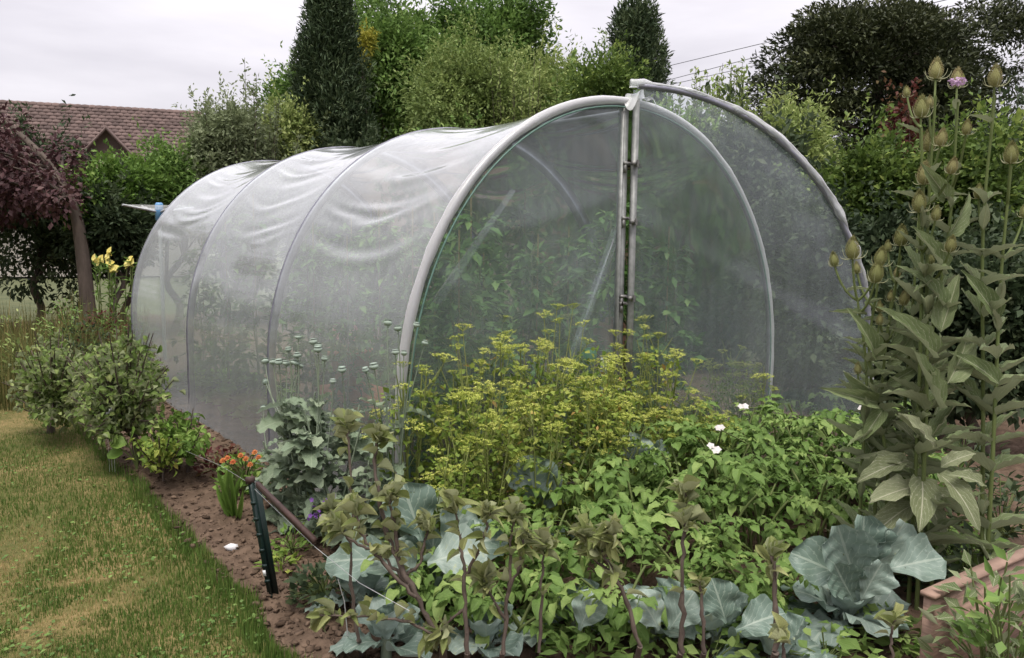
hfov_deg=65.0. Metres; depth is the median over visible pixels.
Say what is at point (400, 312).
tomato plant
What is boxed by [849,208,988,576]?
teasel
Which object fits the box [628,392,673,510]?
parsley plant
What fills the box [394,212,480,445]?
tomato plant
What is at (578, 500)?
potato plant
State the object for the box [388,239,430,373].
tomato plant
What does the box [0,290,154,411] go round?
meadow grass
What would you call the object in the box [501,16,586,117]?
broadleaf tree
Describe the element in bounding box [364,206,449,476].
tomato plant
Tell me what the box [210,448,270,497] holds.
marigold plant
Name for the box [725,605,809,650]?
bed weed
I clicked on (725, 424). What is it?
parsley plant
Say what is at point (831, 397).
potato plant
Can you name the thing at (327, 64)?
conifer
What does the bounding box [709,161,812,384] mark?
hedge bush
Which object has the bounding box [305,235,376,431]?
tomato plant
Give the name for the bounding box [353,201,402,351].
tomato plant
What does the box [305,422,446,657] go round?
apple tree
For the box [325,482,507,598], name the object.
cabbage
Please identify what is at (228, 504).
gladiolus
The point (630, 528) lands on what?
potato plant
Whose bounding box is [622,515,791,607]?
potato plant
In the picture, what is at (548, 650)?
bed weed
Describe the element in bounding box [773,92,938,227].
hedge bush
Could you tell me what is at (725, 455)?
potato plant
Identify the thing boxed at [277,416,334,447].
lettuce
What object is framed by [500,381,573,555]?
parsley plant
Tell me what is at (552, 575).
potato plant
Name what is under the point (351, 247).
tomato plant
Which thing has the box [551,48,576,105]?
sapling
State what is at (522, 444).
parsley plant
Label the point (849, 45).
cedar tree
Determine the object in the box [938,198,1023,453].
hedge bush
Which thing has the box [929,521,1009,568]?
bed weed
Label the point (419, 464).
parsley plant
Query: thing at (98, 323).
meadow weed
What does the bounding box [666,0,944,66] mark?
power line
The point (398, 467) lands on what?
poppy plant
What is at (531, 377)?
parsley plant
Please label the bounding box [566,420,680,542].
potato plant
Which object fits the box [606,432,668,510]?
cabbage
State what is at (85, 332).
meadow weed
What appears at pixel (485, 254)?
tomato plant
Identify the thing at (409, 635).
cabbage
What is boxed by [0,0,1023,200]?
sky
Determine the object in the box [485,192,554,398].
tomato plant
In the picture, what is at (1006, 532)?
bed weed
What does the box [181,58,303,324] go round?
shrub
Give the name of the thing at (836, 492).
potato plant
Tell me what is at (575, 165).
polytunnel
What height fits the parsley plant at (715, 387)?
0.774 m
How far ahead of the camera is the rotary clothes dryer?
9.36 m
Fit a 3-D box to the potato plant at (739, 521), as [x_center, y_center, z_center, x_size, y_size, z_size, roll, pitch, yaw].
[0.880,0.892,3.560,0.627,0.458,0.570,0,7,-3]
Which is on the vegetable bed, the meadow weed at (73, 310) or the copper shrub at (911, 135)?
the meadow weed at (73, 310)
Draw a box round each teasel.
[792,223,947,577]
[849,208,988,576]
[850,56,994,609]
[937,63,1023,566]
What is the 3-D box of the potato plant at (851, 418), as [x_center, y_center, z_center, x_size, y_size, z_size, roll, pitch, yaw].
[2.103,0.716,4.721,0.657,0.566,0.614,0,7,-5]
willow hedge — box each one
[661,55,766,333]
[757,98,800,126]
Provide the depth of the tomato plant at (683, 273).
5.65 m
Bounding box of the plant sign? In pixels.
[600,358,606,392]
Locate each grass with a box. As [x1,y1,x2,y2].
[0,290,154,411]
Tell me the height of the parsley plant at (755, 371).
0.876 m
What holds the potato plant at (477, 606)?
on the vegetable bed
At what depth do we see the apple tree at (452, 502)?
2.50 m
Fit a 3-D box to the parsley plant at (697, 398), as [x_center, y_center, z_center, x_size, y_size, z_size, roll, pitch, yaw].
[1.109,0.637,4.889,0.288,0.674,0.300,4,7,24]
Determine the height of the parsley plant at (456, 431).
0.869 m
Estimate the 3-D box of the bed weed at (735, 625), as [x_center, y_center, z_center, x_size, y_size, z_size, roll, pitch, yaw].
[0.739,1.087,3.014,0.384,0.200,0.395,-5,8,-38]
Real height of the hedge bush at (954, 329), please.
1.818 m
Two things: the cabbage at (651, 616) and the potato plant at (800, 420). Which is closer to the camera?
the cabbage at (651, 616)
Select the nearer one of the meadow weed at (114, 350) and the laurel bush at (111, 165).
the meadow weed at (114, 350)
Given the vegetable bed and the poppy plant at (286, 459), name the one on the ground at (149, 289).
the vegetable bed
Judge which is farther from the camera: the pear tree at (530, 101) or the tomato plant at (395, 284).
the pear tree at (530, 101)
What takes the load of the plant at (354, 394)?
on the vegetable bed
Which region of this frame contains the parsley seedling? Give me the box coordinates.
[283,552,351,608]
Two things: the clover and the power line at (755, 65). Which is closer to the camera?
the clover
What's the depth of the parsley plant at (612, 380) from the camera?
4.12 m
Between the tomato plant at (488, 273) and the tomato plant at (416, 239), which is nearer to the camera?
the tomato plant at (416, 239)
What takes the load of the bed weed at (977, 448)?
on the vegetable bed
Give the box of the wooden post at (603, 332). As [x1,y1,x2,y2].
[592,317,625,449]
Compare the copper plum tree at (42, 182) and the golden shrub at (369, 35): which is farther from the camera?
the golden shrub at (369, 35)
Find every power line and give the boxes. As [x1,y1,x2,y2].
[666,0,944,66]
[669,0,974,79]
[671,7,1012,84]
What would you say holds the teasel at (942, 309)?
on the vegetable bed
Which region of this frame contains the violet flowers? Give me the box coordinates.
[307,494,335,547]
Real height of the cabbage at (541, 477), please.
0.507 m
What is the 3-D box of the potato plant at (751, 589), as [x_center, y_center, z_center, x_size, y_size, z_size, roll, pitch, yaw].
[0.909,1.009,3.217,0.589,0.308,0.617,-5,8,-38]
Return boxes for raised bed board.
[919,545,1023,657]
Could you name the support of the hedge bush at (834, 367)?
on the ground at (149, 289)
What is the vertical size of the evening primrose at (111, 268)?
1.357 m
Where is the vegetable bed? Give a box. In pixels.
[1,309,1023,657]
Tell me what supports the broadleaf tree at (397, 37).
on the ground at (149, 289)
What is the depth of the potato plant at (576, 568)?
3.26 m
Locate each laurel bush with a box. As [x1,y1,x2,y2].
[58,134,186,324]
[58,153,199,323]
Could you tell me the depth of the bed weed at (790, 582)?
3.35 m
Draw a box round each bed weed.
[254,547,304,573]
[270,522,316,556]
[378,567,455,632]
[447,581,527,628]
[510,590,601,653]
[536,618,647,657]
[608,584,688,649]
[652,625,765,657]
[663,595,741,649]
[685,557,746,608]
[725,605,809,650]
[727,568,817,605]
[778,569,826,611]
[789,617,885,657]
[816,435,866,488]
[827,496,952,567]
[853,601,922,657]
[856,448,977,515]
[900,520,1008,591]
[916,545,1023,657]
[927,422,1018,499]
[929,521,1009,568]
[945,473,1023,539]
[945,544,1023,657]
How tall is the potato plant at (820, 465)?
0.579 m
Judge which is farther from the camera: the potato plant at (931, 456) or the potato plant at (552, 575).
the potato plant at (931, 456)
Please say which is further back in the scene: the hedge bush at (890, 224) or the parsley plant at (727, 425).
the hedge bush at (890, 224)
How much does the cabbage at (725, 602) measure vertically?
0.375 m
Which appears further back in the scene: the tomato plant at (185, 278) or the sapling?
the sapling
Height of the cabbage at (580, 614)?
0.274 m
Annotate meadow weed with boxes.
[0,309,76,381]
[19,337,86,386]
[32,290,103,348]
[55,314,112,355]
[73,307,126,351]
[93,331,148,365]
[108,314,153,359]
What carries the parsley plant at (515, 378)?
on the vegetable bed
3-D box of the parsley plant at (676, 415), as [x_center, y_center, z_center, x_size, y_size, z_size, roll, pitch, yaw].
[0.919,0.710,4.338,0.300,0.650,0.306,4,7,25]
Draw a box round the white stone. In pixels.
[224,543,237,550]
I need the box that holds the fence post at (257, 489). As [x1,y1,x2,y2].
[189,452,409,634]
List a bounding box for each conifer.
[269,0,392,318]
[603,0,679,112]
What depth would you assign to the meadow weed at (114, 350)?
7.31 m
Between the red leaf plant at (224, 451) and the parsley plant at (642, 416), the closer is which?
the parsley plant at (642, 416)
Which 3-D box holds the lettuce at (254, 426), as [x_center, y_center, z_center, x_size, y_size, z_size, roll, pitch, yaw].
[-1.724,0.702,6.125,0.490,0.141,0.509,-6,9,-43]
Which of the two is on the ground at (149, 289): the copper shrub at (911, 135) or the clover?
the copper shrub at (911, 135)
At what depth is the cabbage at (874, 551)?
2.93 m
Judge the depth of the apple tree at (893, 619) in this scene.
2.20 m
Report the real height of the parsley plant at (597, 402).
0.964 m
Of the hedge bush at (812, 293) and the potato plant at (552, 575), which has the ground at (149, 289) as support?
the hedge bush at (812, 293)
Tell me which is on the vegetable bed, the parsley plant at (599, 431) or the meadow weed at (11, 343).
the parsley plant at (599, 431)
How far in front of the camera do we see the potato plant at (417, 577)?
2.99 m
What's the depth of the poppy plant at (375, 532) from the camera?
3.70 m
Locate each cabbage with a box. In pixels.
[304,573,407,612]
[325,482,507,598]
[329,597,432,657]
[438,600,545,657]
[505,455,574,548]
[538,578,614,630]
[584,577,704,642]
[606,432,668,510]
[657,578,786,653]
[714,611,836,657]
[780,514,946,649]
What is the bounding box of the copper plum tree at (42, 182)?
[0,101,96,328]
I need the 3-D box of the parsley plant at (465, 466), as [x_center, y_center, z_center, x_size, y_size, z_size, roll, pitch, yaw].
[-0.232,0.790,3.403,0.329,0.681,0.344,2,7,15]
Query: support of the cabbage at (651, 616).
on the vegetable bed
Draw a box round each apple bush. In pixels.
[2,329,99,434]
[64,323,185,464]
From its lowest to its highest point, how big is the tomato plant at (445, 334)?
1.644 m
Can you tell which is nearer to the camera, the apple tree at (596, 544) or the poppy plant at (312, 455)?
the apple tree at (596, 544)
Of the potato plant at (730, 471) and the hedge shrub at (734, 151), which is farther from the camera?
the hedge shrub at (734, 151)
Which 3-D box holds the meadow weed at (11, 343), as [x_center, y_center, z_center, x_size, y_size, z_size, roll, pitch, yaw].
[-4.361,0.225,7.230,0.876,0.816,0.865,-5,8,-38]
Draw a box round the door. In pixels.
[624,79,873,470]
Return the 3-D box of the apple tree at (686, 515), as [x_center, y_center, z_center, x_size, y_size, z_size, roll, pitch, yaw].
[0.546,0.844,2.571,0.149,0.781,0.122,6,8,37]
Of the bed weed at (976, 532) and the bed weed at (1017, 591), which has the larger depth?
the bed weed at (976, 532)
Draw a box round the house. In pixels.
[0,100,201,276]
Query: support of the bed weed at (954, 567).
on the vegetable bed
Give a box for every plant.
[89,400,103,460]
[107,426,152,472]
[170,236,227,371]
[192,443,244,478]
[194,205,256,393]
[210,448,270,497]
[222,195,294,401]
[246,405,306,533]
[255,334,338,534]
[264,221,337,415]
[278,338,374,548]
[288,231,339,379]
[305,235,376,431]
[318,217,384,383]
[319,319,383,433]
[326,460,386,545]
[349,205,422,406]
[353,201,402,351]
[358,319,436,541]
[360,540,505,622]
[362,352,457,538]
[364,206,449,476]
[383,249,433,405]
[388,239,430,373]
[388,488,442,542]
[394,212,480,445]
[410,230,498,490]
[410,353,484,527]
[413,567,593,657]
[418,221,484,421]
[418,436,491,527]
[423,225,461,380]
[425,375,506,569]
[432,189,523,468]
[438,534,626,620]
[443,314,531,519]
[445,222,504,390]
[447,323,517,516]
[456,380,532,572]
[460,386,532,543]
[464,241,523,411]
[470,493,606,597]
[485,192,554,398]
[487,234,568,446]
[496,329,565,516]
[496,345,573,541]
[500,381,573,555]
[500,501,670,594]
[514,436,633,549]
[526,343,588,518]
[536,303,590,505]
[542,227,608,435]
[542,243,594,421]
[548,536,699,657]
[553,346,635,521]
[559,314,635,484]
[562,200,655,434]
[565,354,631,522]
[565,378,635,538]
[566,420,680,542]
[568,448,723,569]
[578,201,669,419]
[583,364,643,533]
[587,406,703,512]
[596,348,657,494]
[608,324,702,473]
[621,433,764,548]
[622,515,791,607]
[628,313,686,478]
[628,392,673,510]
[634,381,704,487]
[635,227,706,439]
[644,409,687,525]
[646,474,797,578]
[652,400,772,516]
[654,421,800,530]
[659,399,707,507]
[666,402,794,457]
[672,377,719,463]
[677,536,818,613]
[680,404,717,497]
[689,389,741,511]
[695,358,749,445]
[697,473,839,573]
[707,417,828,523]
[709,410,740,483]
[714,341,762,471]
[730,362,778,476]
[730,393,830,501]
[756,398,862,481]
[756,451,873,537]
[756,466,871,541]
[760,403,859,514]
[782,414,867,505]
[807,392,910,476]
[811,405,936,471]
[845,423,969,478]
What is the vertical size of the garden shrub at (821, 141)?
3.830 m
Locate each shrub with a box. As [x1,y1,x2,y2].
[0,94,103,327]
[124,116,228,328]
[167,71,276,326]
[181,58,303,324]
[255,65,333,318]
[276,103,393,321]
[357,16,381,129]
[374,101,483,246]
[541,26,656,106]
[621,76,749,345]
[686,64,842,368]
[728,136,844,342]
[747,75,870,176]
[876,70,923,157]
[953,74,1023,240]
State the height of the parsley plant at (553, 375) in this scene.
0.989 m
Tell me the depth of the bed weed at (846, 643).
2.80 m
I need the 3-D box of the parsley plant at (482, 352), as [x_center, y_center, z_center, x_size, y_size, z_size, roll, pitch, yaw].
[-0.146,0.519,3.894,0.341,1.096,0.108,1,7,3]
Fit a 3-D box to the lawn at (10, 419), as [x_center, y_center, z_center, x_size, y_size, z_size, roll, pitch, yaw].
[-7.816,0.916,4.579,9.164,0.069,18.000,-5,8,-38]
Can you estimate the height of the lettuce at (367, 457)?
0.161 m
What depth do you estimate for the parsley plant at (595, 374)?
4.39 m
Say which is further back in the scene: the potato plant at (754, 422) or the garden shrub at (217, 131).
the garden shrub at (217, 131)
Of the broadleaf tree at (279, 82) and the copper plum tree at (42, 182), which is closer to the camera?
the copper plum tree at (42, 182)
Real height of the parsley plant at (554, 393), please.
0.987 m
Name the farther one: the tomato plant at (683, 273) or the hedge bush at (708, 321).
the hedge bush at (708, 321)
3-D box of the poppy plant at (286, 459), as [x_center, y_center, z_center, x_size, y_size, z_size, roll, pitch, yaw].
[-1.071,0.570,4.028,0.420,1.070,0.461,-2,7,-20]
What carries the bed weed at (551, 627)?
on the vegetable bed
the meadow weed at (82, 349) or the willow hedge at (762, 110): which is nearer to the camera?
the meadow weed at (82, 349)
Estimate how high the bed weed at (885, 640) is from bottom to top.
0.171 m
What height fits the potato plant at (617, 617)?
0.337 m
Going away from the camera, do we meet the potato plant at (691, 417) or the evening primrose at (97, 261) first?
the potato plant at (691, 417)
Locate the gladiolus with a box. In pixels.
[216,465,243,518]
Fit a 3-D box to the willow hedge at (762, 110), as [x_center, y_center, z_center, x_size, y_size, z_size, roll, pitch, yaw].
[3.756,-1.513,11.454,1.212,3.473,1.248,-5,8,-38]
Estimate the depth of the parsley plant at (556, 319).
4.26 m
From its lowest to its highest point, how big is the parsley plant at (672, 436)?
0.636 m
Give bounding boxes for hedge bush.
[666,211,757,370]
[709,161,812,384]
[747,163,897,410]
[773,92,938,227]
[806,171,942,403]
[808,237,948,429]
[855,204,1007,439]
[870,73,1023,257]
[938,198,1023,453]
[953,188,1023,266]
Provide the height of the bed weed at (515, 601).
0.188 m
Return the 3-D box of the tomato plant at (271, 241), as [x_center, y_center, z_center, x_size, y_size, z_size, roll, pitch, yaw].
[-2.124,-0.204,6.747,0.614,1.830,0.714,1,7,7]
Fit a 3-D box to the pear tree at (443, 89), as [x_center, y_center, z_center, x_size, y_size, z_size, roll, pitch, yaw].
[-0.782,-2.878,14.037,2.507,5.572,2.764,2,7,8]
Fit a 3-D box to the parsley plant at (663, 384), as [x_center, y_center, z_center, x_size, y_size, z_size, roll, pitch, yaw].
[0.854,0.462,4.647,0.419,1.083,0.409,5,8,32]
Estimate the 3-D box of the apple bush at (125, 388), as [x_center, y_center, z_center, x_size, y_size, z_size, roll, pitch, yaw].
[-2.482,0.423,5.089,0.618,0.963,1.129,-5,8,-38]
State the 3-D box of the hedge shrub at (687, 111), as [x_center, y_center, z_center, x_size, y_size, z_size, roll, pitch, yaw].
[2.406,-1.541,11.010,2.504,3.689,2.123,2,7,12]
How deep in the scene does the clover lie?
3.25 m
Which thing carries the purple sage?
on the vegetable bed
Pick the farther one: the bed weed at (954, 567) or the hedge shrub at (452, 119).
the hedge shrub at (452, 119)
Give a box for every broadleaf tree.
[249,40,305,302]
[352,0,489,142]
[397,0,562,112]
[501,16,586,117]
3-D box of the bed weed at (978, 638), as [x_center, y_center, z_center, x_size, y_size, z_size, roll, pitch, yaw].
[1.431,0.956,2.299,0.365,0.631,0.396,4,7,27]
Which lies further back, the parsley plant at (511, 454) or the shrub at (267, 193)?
the shrub at (267, 193)
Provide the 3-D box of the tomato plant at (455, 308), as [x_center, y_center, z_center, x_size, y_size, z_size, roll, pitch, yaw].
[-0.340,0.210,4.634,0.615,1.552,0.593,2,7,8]
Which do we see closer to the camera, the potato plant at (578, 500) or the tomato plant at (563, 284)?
the potato plant at (578, 500)
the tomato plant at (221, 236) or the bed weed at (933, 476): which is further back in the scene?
the tomato plant at (221, 236)
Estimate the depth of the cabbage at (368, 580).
3.14 m
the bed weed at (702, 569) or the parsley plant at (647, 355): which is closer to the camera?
the bed weed at (702, 569)
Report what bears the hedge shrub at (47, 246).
on the ground at (149, 289)
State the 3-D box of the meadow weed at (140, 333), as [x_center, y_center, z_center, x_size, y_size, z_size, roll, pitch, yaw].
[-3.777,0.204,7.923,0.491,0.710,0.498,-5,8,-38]
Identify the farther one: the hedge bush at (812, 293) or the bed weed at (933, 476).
the hedge bush at (812, 293)
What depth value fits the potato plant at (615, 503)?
3.60 m
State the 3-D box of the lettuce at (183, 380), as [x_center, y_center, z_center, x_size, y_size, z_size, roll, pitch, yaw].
[-2.980,0.485,7.723,0.643,0.184,0.620,5,8,35]
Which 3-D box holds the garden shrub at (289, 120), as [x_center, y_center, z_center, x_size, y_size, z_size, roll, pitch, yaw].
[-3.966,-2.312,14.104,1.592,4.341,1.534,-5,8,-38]
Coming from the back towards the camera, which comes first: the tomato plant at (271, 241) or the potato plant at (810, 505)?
the tomato plant at (271, 241)
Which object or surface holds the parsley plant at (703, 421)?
on the vegetable bed
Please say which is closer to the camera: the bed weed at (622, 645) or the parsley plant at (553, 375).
the bed weed at (622, 645)
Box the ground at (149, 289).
[0,238,1023,417]
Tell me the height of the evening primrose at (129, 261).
1.266 m
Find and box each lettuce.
[163,368,224,389]
[248,410,307,429]
[266,396,307,411]
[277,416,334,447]
[322,431,372,464]
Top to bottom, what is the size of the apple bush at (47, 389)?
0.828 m
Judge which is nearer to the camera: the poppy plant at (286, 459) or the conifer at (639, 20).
the poppy plant at (286, 459)
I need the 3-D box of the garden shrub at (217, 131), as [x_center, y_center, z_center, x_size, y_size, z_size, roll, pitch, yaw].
[-4.589,-2.019,12.920,1.726,4.006,2.080,-1,7,-15]
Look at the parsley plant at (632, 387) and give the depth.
4.51 m
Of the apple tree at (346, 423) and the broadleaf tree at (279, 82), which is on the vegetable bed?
the apple tree at (346, 423)
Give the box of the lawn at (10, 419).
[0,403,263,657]
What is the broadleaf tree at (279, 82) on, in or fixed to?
on the ground at (149, 289)
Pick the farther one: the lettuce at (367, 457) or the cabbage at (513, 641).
the lettuce at (367, 457)
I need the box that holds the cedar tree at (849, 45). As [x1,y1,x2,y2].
[735,0,1023,165]
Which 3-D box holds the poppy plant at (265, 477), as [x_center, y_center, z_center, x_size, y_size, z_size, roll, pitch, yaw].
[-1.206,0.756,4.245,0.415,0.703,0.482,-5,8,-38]
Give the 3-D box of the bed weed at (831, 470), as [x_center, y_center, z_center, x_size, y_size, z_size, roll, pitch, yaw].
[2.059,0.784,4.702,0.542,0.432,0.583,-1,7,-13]
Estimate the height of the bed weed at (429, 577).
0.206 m
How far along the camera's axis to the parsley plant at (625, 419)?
3.97 m
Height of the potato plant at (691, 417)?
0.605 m
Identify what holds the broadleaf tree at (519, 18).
on the ground at (149, 289)
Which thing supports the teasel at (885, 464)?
on the vegetable bed
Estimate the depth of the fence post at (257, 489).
3.23 m
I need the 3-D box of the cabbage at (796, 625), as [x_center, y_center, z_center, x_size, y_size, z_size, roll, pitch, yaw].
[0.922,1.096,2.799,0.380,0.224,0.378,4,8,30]
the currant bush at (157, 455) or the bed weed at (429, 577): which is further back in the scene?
the currant bush at (157, 455)
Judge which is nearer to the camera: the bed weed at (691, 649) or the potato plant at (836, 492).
the bed weed at (691, 649)
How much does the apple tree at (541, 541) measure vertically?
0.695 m
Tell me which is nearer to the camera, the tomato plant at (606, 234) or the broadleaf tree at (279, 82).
the tomato plant at (606, 234)
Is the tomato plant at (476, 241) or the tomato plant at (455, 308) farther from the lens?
the tomato plant at (476, 241)
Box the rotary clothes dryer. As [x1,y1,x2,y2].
[122,202,193,359]
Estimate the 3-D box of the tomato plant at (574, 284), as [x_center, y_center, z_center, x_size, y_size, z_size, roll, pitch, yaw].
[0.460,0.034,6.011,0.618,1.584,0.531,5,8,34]
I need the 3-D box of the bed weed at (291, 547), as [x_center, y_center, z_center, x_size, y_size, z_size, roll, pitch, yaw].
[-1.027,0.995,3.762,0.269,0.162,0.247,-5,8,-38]
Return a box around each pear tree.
[383,1,540,133]
[454,50,546,127]
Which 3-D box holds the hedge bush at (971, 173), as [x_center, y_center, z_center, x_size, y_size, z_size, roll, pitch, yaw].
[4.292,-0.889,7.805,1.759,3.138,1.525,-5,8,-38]
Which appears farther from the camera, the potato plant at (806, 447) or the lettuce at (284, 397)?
the lettuce at (284, 397)
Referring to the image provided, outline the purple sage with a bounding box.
[292,483,335,531]
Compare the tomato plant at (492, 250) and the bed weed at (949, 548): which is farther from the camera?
the tomato plant at (492, 250)
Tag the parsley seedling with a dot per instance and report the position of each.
(313, 589)
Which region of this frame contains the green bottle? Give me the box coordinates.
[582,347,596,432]
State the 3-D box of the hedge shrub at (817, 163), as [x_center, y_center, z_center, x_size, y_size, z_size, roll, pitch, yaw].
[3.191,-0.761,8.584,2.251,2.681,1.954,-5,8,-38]
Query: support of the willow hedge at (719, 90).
on the ground at (149, 289)
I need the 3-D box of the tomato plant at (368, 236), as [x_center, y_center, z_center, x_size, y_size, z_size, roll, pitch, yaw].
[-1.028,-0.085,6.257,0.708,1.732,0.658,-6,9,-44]
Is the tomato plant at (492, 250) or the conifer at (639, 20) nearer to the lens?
the tomato plant at (492, 250)
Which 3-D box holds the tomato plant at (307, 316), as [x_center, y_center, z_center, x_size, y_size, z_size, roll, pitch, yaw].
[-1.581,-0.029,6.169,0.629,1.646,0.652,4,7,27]
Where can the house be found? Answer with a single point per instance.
(115, 126)
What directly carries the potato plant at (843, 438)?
on the vegetable bed
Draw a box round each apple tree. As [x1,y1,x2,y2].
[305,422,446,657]
[313,407,364,657]
[417,487,504,657]
[468,495,562,657]
[567,512,649,657]
[664,474,711,657]
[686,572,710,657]
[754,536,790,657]
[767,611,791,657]
[873,601,910,657]
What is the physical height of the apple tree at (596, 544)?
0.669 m
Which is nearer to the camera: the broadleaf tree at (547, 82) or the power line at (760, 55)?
the broadleaf tree at (547, 82)
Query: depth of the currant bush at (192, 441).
4.82 m
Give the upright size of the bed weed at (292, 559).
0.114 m
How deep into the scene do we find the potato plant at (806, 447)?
4.20 m
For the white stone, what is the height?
0.042 m
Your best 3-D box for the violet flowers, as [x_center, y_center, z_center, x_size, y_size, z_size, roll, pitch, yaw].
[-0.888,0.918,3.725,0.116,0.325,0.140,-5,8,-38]
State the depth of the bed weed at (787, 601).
3.37 m
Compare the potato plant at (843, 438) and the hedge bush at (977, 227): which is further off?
the hedge bush at (977, 227)
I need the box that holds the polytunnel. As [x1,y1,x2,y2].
[131,79,873,537]
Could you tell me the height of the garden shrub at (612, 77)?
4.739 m
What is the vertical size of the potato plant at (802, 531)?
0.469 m
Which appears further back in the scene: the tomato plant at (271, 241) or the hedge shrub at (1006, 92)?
the hedge shrub at (1006, 92)
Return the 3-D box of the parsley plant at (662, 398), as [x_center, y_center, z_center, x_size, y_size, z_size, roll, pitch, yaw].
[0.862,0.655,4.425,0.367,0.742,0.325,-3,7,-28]
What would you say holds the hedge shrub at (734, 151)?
on the ground at (149, 289)
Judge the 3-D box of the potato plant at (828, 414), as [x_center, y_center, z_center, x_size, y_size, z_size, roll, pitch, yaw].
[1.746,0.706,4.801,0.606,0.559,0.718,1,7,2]
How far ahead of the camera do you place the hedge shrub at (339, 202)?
13.15 m
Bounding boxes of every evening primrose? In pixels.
[91,254,107,336]
[101,247,122,340]
[119,256,137,337]
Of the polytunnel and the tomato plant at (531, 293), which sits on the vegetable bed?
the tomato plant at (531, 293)
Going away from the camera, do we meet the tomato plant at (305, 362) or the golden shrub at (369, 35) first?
the tomato plant at (305, 362)
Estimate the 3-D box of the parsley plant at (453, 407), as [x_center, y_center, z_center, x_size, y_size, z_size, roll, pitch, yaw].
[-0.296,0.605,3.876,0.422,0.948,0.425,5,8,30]
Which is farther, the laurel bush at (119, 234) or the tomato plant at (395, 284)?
the laurel bush at (119, 234)
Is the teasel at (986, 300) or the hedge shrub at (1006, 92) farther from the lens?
the hedge shrub at (1006, 92)
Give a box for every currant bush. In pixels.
[126,429,182,480]
[145,404,214,472]
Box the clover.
[0,409,265,657]
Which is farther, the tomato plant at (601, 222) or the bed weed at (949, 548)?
the tomato plant at (601, 222)
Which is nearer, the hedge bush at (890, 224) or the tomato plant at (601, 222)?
the tomato plant at (601, 222)
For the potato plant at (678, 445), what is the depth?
4.07 m
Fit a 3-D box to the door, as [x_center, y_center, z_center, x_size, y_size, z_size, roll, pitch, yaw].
[1.439,-0.261,4.748,1.567,2.333,0.085,0,7,-5]
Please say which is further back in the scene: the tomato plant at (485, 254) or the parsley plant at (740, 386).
the tomato plant at (485, 254)
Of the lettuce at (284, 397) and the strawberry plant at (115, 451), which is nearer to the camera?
the strawberry plant at (115, 451)

